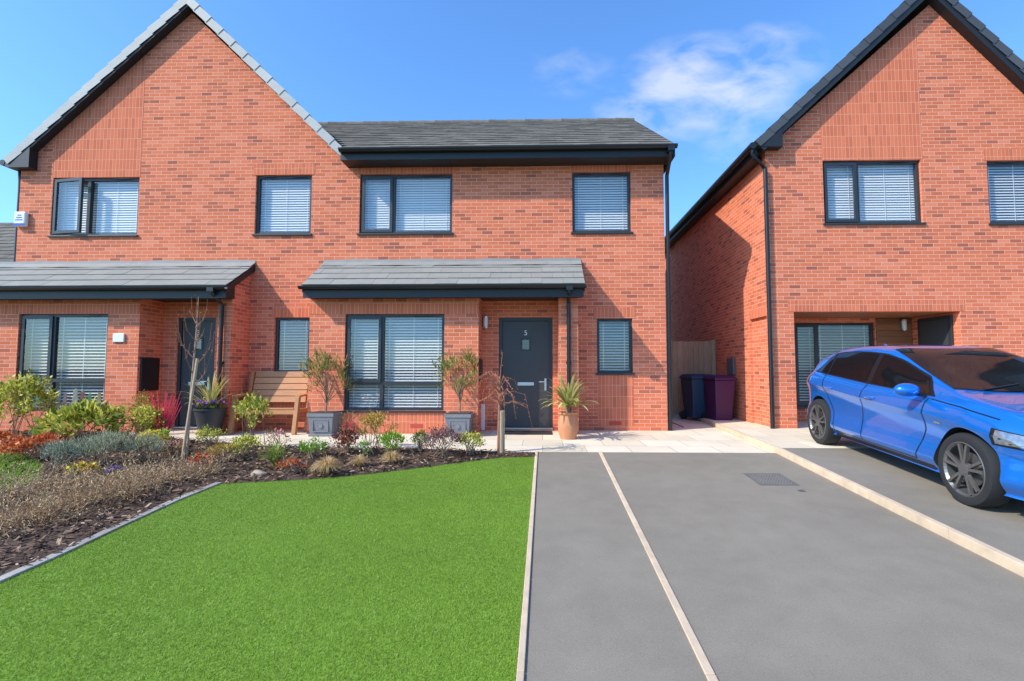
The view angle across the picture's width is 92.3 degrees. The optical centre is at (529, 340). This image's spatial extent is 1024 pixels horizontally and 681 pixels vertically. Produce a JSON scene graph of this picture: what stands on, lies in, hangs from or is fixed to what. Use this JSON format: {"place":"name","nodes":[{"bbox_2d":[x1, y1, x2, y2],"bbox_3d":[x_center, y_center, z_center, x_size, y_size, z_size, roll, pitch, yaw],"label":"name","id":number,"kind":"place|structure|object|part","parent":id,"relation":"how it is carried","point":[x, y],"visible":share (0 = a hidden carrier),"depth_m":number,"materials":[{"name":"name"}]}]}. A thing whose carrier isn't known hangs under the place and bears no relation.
{"place":"outdoors","nodes":[
{"label":"outdoors","id":0,"kind":"place"},
{"bbox_2d":[0,223,14,261],"bbox_3d":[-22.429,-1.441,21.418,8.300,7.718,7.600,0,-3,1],"label":"roof","id":1,"kind":"structure","parent":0,"point":[7,235],"depth_m":19.66,"materials":[{"name":"grey tile"}]},
{"bbox_2d":[0,451,42,490],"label":"neighbour grass","id":2,"kind":"structure","parent":0,"point":[3,468],"depth_m":5.70,"materials":[{"name":"green plant"}]},
{"bbox_2d":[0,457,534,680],"bbox_3d":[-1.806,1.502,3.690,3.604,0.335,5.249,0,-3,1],"label":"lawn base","id":3,"kind":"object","parent":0,"point":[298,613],"visible":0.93,"depth_m":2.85,"materials":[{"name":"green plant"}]},
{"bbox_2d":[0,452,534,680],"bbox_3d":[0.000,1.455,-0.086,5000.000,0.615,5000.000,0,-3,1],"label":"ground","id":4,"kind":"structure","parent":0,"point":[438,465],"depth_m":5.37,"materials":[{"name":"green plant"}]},
{"bbox_2d":[516,451,537,680],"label":"lawn edging","id":5,"kind":"object","parent":4,"relation":"on","point":[522,649],"visible":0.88,"depth_m":2.89,"materials":[{"name":"beige concrete"}]},
{"bbox_2d":[694,418,1023,576],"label":"kerb","id":6,"kind":"structure","parent":4,"relation":"on","point":[997,556],"depth_m":4.19,"materials":[{"name":"beige concrete"}]},
{"bbox_2d":[0,429,536,575],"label":"bark mulch","id":7,"kind":"object","parent":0,"point":[101,524],"visible":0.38,"depth_m":5.60,"materials":[{"name":"brown wood"}]},
{"bbox_2d":[0,430,16,448],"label":"heuchera","id":8,"kind":"object","parent":7,"relation":"on","point":[3,435],"visible":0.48,"depth_m":6.61,"materials":[{"name":"orange plant"}]},
{"bbox_2d":[0,368,62,436],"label":"variegated shrub","id":9,"kind":"object","parent":7,"relation":"on","point":[32,387],"visible":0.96,"depth_m":7.48,"materials":[{"name":"yellow plant"}]},
{"bbox_2d":[0,430,73,458],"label":"heuchera","id":10,"kind":"object","parent":7,"relation":"on","point":[14,444],"visible":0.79,"depth_m":6.20,"materials":[{"name":"orange plant"}]},
{"bbox_2d":[0,465,78,502],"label":"twiggy shrub","id":11,"kind":"object","parent":7,"relation":"on","point":[9,488],"visible":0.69,"depth_m":4.66,"materials":[{"name":"plant"}]},
{"bbox_2d":[27,421,69,445],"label":"leafy perennial","id":12,"kind":"object","parent":7,"relation":"on","point":[36,431],"visible":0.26,"depth_m":7.09,"materials":[{"name":"green plant"}]},
{"bbox_2d":[0,479,108,540],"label":"twiggy shrub","id":13,"kind":"object","parent":7,"relation":"on","point":[11,520],"visible":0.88,"depth_m":4.01,"materials":[{"name":"plant"}]},
{"bbox_2d":[35,437,92,472],"bbox_3d":[-5.369,1.298,5.702,0.570,0.405,0.549,-3,-4,39],"label":"blue juniper","id":14,"kind":"object","parent":7,"relation":"on","point":[63,447],"visible":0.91,"depth_m":5.63,"materials":[{"name":"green plant"}]},
{"bbox_2d":[0,458,131,496],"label":"twiggy shrub","id":15,"kind":"object","parent":7,"relation":"on","point":[56,480],"visible":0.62,"depth_m":4.95,"materials":[{"name":"plant"}]},
{"bbox_2d":[26,397,127,451],"bbox_3d":[-6.164,1.128,6.771,1.033,0.736,0.994,0,-3,1],"label":"fatsia shrub","id":16,"kind":"object","parent":7,"relation":"on","point":[76,415],"visible":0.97,"depth_m":6.67,"materials":[{"name":"green plant"}]},
{"bbox_2d":[0,464,158,523],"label":"twiggy shrub","id":17,"kind":"object","parent":7,"relation":"on","point":[71,490],"visible":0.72,"depth_m":4.40,"materials":[{"name":"plant"}]},
{"bbox_2d":[66,460,99,476],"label":"wallflower","id":18,"kind":"object","parent":7,"relation":"on","point":[92,464],"visible":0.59,"depth_m":5.36,"materials":[{"name":"yellow plant"}]},
{"bbox_2d":[26,451,169,489],"bbox_3d":[-4.432,1.445,5.114,0.925,0.519,1.128,-3,-5,43],"label":"twiggy shrub","id":19,"kind":"object","parent":7,"relation":"on","point":[134,465],"visible":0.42,"depth_m":5.17,"materials":[{"name":"brown plant"}]},
{"bbox_2d":[61,428,139,465],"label":"lavender bush","id":20,"kind":"object","parent":7,"relation":"on","point":[100,440],"visible":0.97,"depth_m":5.82,"materials":[{"name":"grey plant"}]},
{"bbox_2d":[0,482,221,582],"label":"bed edging","id":21,"kind":"object","parent":7,"relation":"on","point":[20,570],"visible":0.57,"depth_m":3.73,"materials":[{"name":"grey concrete"}]},
{"bbox_2d":[101,464,126,478],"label":"blue violet plant","id":22,"kind":"object","parent":7,"relation":"on","point":[114,467],"visible":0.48,"depth_m":5.31,"materials":[{"name":"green plant"}]},
{"bbox_2d":[52,459,188,506],"bbox_3d":[-3.942,1.396,4.761,1.064,0.478,1.071,0,-3,1],"label":"twiggy shrub","id":23,"kind":"object","parent":7,"relation":"on","point":[119,489],"visible":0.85,"depth_m":4.70,"materials":[{"name":"brown plant"}]},
{"bbox_2d":[100,402,170,445],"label":"euonymus shrub","id":24,"kind":"object","parent":7,"relation":"on","point":[146,419],"visible":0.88,"depth_m":7.14,"materials":[{"name":"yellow plant"}]},
{"bbox_2d":[114,430,170,464],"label":"lavender bush","id":25,"kind":"object","parent":7,"relation":"on","point":[146,439],"visible":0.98,"depth_m":6.00,"materials":[{"name":"grey plant"}]},
{"bbox_2d":[128,390,156,432],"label":"orange shrub","id":26,"kind":"object","parent":7,"relation":"on","point":[142,398],"visible":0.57,"depth_m":8.22,"materials":[{"name":"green plant"}]},
{"bbox_2d":[81,450,223,493],"bbox_3d":[-3.933,1.417,5.163,1.007,0.571,1.161,-3,-4,40],"label":"twiggy shrub","id":27,"kind":"object","parent":7,"relation":"on","point":[175,474],"visible":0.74,"depth_m":5.16,"materials":[{"name":"plant"}]},
{"bbox_2d":[136,426,173,451],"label":"yellow bloom plant","id":28,"kind":"object","parent":7,"relation":"on","point":[159,433],"visible":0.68,"depth_m":6.65,"materials":[{"name":"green plant"}]},
{"bbox_2d":[150,391,181,441],"bbox_3d":[-5.497,1.148,7.400,0.362,0.769,0.404,-2,-4,35],"label":"red dogwood","id":29,"kind":"object","parent":7,"relation":"on","point":[165,417],"visible":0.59,"depth_m":7.36,"materials":[{"name":"red plant"}]},
{"bbox_2d":[157,438,190,455],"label":"pink heather","id":30,"kind":"object","parent":7,"relation":"on","point":[178,447],"visible":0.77,"depth_m":6.37,"materials":[{"name":"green plant"}]},
{"bbox_2d":[180,358,198,460],"bbox_3d":[-4.242,0.864,6.131,0.161,1.281,0.034,1,-3,-12],"label":"tree stake","id":31,"kind":"object","parent":7,"relation":"on","point":[190,405],"visible":0.94,"depth_m":6.12,"materials":[{"name":"brown wood"}]},
{"bbox_2d":[178,295,214,453],"bbox_3d":[-4.442,0.444,6.502,0.412,2.094,0.470,3,-5,-44],"label":"young tree","id":32,"kind":"object","parent":7,"relation":"on","point":[193,357],"visible":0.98,"depth_m":6.47,"materials":[{"name":"brown plant"}]},
{"bbox_2d":[186,450,223,467],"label":"red bloom plant","id":33,"kind":"object","parent":7,"relation":"on","point":[197,457],"visible":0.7,"depth_m":5.76,"materials":[{"name":"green plant"}]},
{"bbox_2d":[165,444,249,483],"bbox_3d":[-3.646,1.395,5.487,0.944,0.481,0.855,0,-3,1],"label":"twiggy shrub","id":34,"kind":"object","parent":7,"relation":"on","point":[202,466],"visible":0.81,"depth_m":5.53,"materials":[{"name":"brown plant"}]},
{"bbox_2d":[192,424,226,448],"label":"golden sedge shrub","id":35,"kind":"object","parent":7,"relation":"on","point":[215,432],"visible":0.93,"depth_m":6.68,"materials":[{"name":"yellow plant"}]},
{"bbox_2d":[207,442,240,462],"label":"shrub","id":36,"kind":"object","parent":7,"relation":"on","point":[218,447],"visible":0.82,"depth_m":6.02,"materials":[{"name":"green plant"}]},
{"bbox_2d":[227,432,265,459],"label":"golden ground shrub","id":37,"kind":"object","parent":7,"relation":"on","point":[242,439],"visible":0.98,"depth_m":6.20,"materials":[{"name":"yellow plant"}]},
{"bbox_2d":[230,391,272,448],"bbox_3d":[-3.859,1.094,6.832,0.571,0.808,0.511,0,-3,1],"label":"elaeagnus","id":38,"kind":"object","parent":7,"relation":"on","point":[245,404],"visible":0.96,"depth_m":6.82,"materials":[{"name":"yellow plant"}]},
{"bbox_2d":[248,470,266,475],"bbox_3d":[-3.018,1.485,5.477,0.221,0.091,0.144,0,-3,1],"label":"garden stone","id":39,"kind":"object","parent":7,"relation":"on","point":[259,472],"visible":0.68,"depth_m":5.42,"materials":[{"name":"white stone"}]},
{"bbox_2d":[257,442,292,467],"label":"strappy plant","id":40,"kind":"object","parent":7,"relation":"on","point":[275,453],"visible":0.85,"depth_m":5.67,"materials":[{"name":"green plant"}]},
{"bbox_2d":[264,427,291,451],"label":"pink bloom plant","id":41,"kind":"object","parent":7,"relation":"on","point":[278,435],"visible":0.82,"depth_m":6.40,"materials":[{"name":"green plant"}]},
{"bbox_2d":[274,457,307,474],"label":"rusty low shrub","id":42,"kind":"object","parent":7,"relation":"on","point":[293,460],"visible":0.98,"depth_m":5.49,"materials":[{"name":"orange plant"}]},
{"bbox_2d":[297,436,329,458],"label":"green shrub","id":43,"kind":"object","parent":7,"relation":"on","point":[307,447],"visible":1,"depth_m":6.21,"materials":[{"name":"green plant"}]},
{"bbox_2d":[308,455,345,474],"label":"straw grass","id":44,"kind":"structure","parent":7,"relation":"on","point":[326,465],"depth_m":5.41,"materials":[{"name":"beige plant"}]},
{"bbox_2d":[330,423,361,455],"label":"dark red shrub","id":45,"kind":"object","parent":7,"relation":"on","point":[347,440],"visible":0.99,"depth_m":6.41,"materials":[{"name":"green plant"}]},
{"bbox_2d":[337,410,361,442],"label":"reddish twig shrub","id":46,"kind":"object","parent":7,"relation":"on","point":[349,423],"visible":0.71,"depth_m":7.30,"materials":[{"name":"red plant"}]},
{"bbox_2d":[349,454,369,466],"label":"straw grass","id":47,"kind":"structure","parent":7,"relation":"on","point":[358,461],"depth_m":5.76,"materials":[{"name":"beige plant"}]},
{"bbox_2d":[354,440,371,455],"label":"white bloom plant","id":48,"kind":"object","parent":7,"relation":"on","point":[363,444],"visible":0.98,"depth_m":6.31,"materials":[{"name":"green plant"}]},
{"bbox_2d":[357,410,401,448],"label":"nandina shrub","id":49,"kind":"object","parent":7,"relation":"on","point":[374,419],"visible":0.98,"depth_m":6.83,"materials":[{"name":"orange plant"}]},
{"bbox_2d":[376,430,406,453],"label":"bright green plant","id":50,"kind":"object","parent":7,"relation":"on","point":[386,439],"visible":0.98,"depth_m":6.37,"materials":[{"name":"green plant"}]},
{"bbox_2d":[379,450,407,462],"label":"straw grass","id":51,"kind":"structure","parent":7,"relation":"on","point":[392,457],"depth_m":5.91,"materials":[{"name":"beige plant"}]},
{"bbox_2d":[410,429,429,450],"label":"box shrub","id":52,"kind":"object","parent":7,"relation":"on","point":[417,439],"visible":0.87,"depth_m":6.61,"materials":[{"name":"green plant"}]},
{"bbox_2d":[419,424,466,458],"bbox_3d":[-1.095,1.272,6.224,0.629,0.431,0.548,0,-3,1],"label":"berberis","id":53,"kind":"object","parent":7,"relation":"on","point":[434,435],"visible":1,"depth_m":6.21,"materials":[{"name":"purple plant"}]},
{"bbox_2d":[457,430,486,454],"bbox_3d":[-0.764,1.326,6.430,0.402,0.321,0.366,0,-3,1],"label":"variegated euonymus","id":54,"kind":"object","parent":7,"relation":"on","point":[472,435],"visible":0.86,"depth_m":6.42,"materials":[{"name":"yellow plant"}]},
{"bbox_2d":[470,350,532,451],"bbox_3d":[-0.365,0.807,6.560,0.846,1.352,0.814,0,-3,1],"label":"weeping tree","id":55,"kind":"object","parent":7,"relation":"on","point":[499,403],"visible":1,"depth_m":6.53,"materials":[{"name":"orange plant"}]},
{"bbox_2d":[499,410,504,452],"bbox_3d":[-0.376,1.214,6.554,0.092,0.559,0.090,0,-3,1],"label":"tree stake","id":56,"kind":"object","parent":7,"relation":"on","point":[502,432],"visible":0.66,"depth_m":6.52,"materials":[{"name":"brown wood"}]},
{"bbox_2d":[137,414,773,452],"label":"paving","id":57,"kind":"structure","parent":0,"point":[692,435],"depth_m":7.65,"materials":[{"name":"beige concrete"}]},
{"bbox_2d":[0,0,365,432],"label":"brick house","id":58,"kind":"structure","parent":57,"relation":"on","point":[167,165],"depth_m":9.32,"materials":[{"name":"red brick"}]},
{"bbox_2d":[10,314,107,408],"bbox_3d":[-8.265,0.370,8.810,1.682,1.669,0.345,0,-3,1],"label":"window","id":59,"kind":"structure","parent":58,"relation":"in","point":[70,348],"depth_m":8.85,"materials":[{"name":"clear glass"}]},
{"bbox_2d":[47,177,139,236],"bbox_3d":[-8.304,-2.542,9.493,1.754,1.161,0.409,0,-3,1],"label":"window","id":60,"kind":"structure","parent":58,"relation":"in","point":[96,207],"depth_m":9.52,"materials":[{"name":"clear glass"}]},
{"bbox_2d":[172,318,215,427],"bbox_3d":[-6.232,0.599,9.192,0.725,2.055,0.150,0,-3,1],"label":"door","id":61,"kind":"structure","parent":58,"relation":"in","point":[184,373],"depth_m":9.21,"materials":[{"name":"black glass"}]},
{"bbox_2d":[252,176,311,235],"bbox_3d":[-4.657,-2.555,9.431,1.136,1.183,0.345,0,-3,1],"label":"window","id":62,"kind":"structure","parent":58,"relation":"in","point":[287,207],"depth_m":9.44,"materials":[{"name":"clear glass"}]},
{"bbox_2d":[275,318,309,370],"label":"window","id":63,"kind":"structure","parent":58,"relation":"in","point":[295,333],"depth_m":9.29,"materials":[{"name":"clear glass"}]},
{"bbox_2d":[182,373,235,436],"bbox_3d":[-5.404,1.046,8.251,1.053,1.091,1.104,-2,-4,32],"label":"potted palm","id":64,"kind":"object","parent":57,"relation":"on","point":[211,416],"visible":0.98,"depth_m":8.14,"materials":[{"name":"green plant"}]},
{"bbox_2d":[227,371,307,434],"bbox_3d":[-4.534,1.085,8.678,1.185,1.073,0.677,0,-3,1],"label":"garden bench","id":65,"kind":"object","parent":57,"relation":"on","point":[297,397],"visible":0.73,"depth_m":8.89,"materials":[{"name":"brown wood"}]},
{"bbox_2d":[298,347,356,436],"bbox_3d":[-3.441,0.823,8.303,0.908,1.542,0.912,-3,-4,38],"label":"potted shrub","id":66,"kind":"object","parent":57,"relation":"on","point":[323,424],"visible":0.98,"depth_m":8.16,"materials":[{"name":"green plant"}]},
{"bbox_2d":[431,345,480,436],"bbox_3d":[-1.208,0.823,8.245,0.867,1.534,0.999,0,-3,1],"label":"potted shrub","id":67,"kind":"object","parent":57,"relation":"on","point":[462,421],"visible":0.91,"depth_m":8.12,"materials":[{"name":"green plant"}]},
{"bbox_2d":[298,118,677,433],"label":"brick house","id":68,"kind":"structure","parent":57,"relation":"on","point":[533,250],"depth_m":9.02,"materials":[{"name":"red brick"}]},
{"bbox_2d":[341,314,444,412],"bbox_3d":[-2.347,0.398,8.654,1.799,1.707,0.345,0,-3,1],"label":"window","id":69,"kind":"structure","parent":68,"relation":"in","point":[391,355],"depth_m":8.67,"materials":[{"name":"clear glass"}]},
{"bbox_2d":[357,175,453,234],"bbox_3d":[-2.323,-2.550,9.369,1.813,1.167,0.345,0,-3,1],"label":"window","id":70,"kind":"structure","parent":68,"relation":"in","point":[394,206],"depth_m":9.37,"materials":[{"name":"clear glass"}]},
{"bbox_2d":[499,318,552,429],"bbox_3d":[-0.071,0.598,9.030,0.986,2.038,0.150,0,-3,1],"label":"door","id":71,"kind":"structure","parent":68,"relation":"in","point":[525,344],"depth_m":9.04,"materials":[{"name":"grey metal"}]},
{"bbox_2d":[571,173,632,233],"bbox_3d":[1.341,-2.553,9.273,1.148,1.182,0.345,0,-3,1],"label":"window","id":72,"kind":"structure","parent":68,"relation":"in","point":[601,205],"depth_m":9.28,"materials":[{"name":"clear glass"}]},
{"bbox_2d":[596,319,634,374],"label":"window","id":73,"kind":"structure","parent":68,"relation":"in","point":[614,336],"depth_m":9.13,"materials":[{"name":"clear glass"}]},
{"bbox_2d":[505,431,551,434],"bbox_3d":[-0.073,1.602,8.543,0.922,0.015,0.445,0,-3,1],"label":"doorstep","id":74,"kind":"object","parent":57,"relation":"on","point":[528,432],"visible":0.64,"depth_m":8.44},
{"bbox_2d":[538,374,598,439],"bbox_3d":[0.568,1.006,7.879,0.929,1.125,1.166,0,-3,-6],"label":"potted yucca","id":75,"kind":"object","parent":57,"relation":"on","point":[568,423],"visible":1,"depth_m":7.74,"materials":[{"name":"plant"}]},
{"bbox_2d":[666,340,715,416],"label":"wooden gate","id":76,"kind":"structure","parent":57,"relation":"on","point":[693,357],"depth_m":11.49,"materials":[{"name":"brown wood"}]},
{"bbox_2d":[679,374,710,418],"bbox_3d":[3.669,1.239,10.800,0.612,1.008,0.749,0,-3,-4],"label":"wheelie bin","id":77,"kind":"object","parent":57,"relation":"on","point":[692,385],"visible":0.78,"depth_m":10.51,"materials":[{"name":"blue plastic"}]},
{"bbox_2d":[0,0,1023,235],"label":"sky","id":78,"kind":"structure","parent":0,"point":[709,77],"materials":[{"name":"blue"}]},
{"bbox_2d":[524,452,1023,680],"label":"driveway","id":79,"kind":"structure","parent":0,"point":[821,578],"depth_m":3.03,"materials":[{"name":"grey asphalt"}]},
{"bbox_2d":[599,451,717,680],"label":"path edging","id":80,"kind":"object","parent":79,"relation":"on","point":[708,671],"visible":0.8,"depth_m":2.90,"materials":[{"name":"beige concrete"}]},
{"bbox_2d":[743,473,799,485],"bbox_3d":[2.579,1.487,5.269,0.403,0.034,0.445,0,-3,1],"label":"manhole cover","id":81,"kind":"object","parent":79,"relation":"on","point":[770,479],"visible":1,"depth_m":5.24,"materials":[{"name":"metal"}]},
{"bbox_2d":[706,418,870,447],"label":"raised paving","id":82,"kind":"structure","parent":0,"point":[799,436],"depth_m":7.70,"materials":[{"name":"beige concrete"}]},
{"bbox_2d":[701,375,736,419],"bbox_3d":[3.941,1.214,10.270,0.552,0.995,0.739,0,-3,-4],"label":"wheelie bin","id":83,"kind":"object","parent":82,"relation":"on","point":[719,391],"visible":0.91,"depth_m":9.98,"materials":[{"name":"purple plastic"}]},
{"bbox_2d":[665,0,1023,428],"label":"brick house","id":84,"kind":"structure","parent":82,"relation":"on","point":[868,190],"depth_m":8.90,"materials":[{"name":"red brick"}]},
{"bbox_2d":[794,323,873,407],"bbox_3d":[6.111,0.503,9.949,1.658,1.709,0.345,0,-3,1],"label":"window","id":85,"kind":"structure","parent":84,"relation":"in","point":[814,342],"depth_m":9.99,"materials":[{"name":"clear glass"}]},
{"bbox_2d":[822,161,926,224],"bbox_3d":[6.178,-2.658,8.983,1.797,1.193,0.345,0,-3,1],"label":"window","id":86,"kind":"structure","parent":84,"relation":"in","point":[855,192],"depth_m":8.98,"materials":[{"name":"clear glass"}]},
{"bbox_2d":[917,315,953,344],"bbox_3d":[7.590,0.563,9.163,0.049,2.003,0.791,0,-3,1],"label":"door","id":87,"kind":"structure","parent":84,"relation":"in","point":[939,330],"depth_m":9.14,"materials":[{"name":"metal"}]},
{"bbox_2d":[987,161,1023,224],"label":"window","id":88,"kind":"structure","parent":84,"relation":"in","point":[1005,184],"depth_m":8.94,"materials":[{"name":"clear glass"}]},
{"bbox_2d":[783,448,1023,560],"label":"raised driveway","id":89,"kind":"structure","parent":0,"point":[920,489],"depth_m":4.58,"materials":[{"name":"concrete"}]},
{"bbox_2d":[806,344,1023,506],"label":"parked car","id":90,"kind":"object","parent":89,"relation":"on","point":[953,415],"visible":1,"depth_m":4.88,"materials":[{"name":"blue paint"}]},
{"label":"side window","id":91,"kind":"part","parent":90,"relation":"part of","materials":[{"name":"black glass"}]},
{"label":"side window","id":92,"kind":"part","parent":90,"relation":"part of","materials":[{"name":"black glass"}]},
{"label":"side window","id":93,"kind":"part","parent":90,"relation":"part of","materials":[{"name":"black glass"}]}
]}

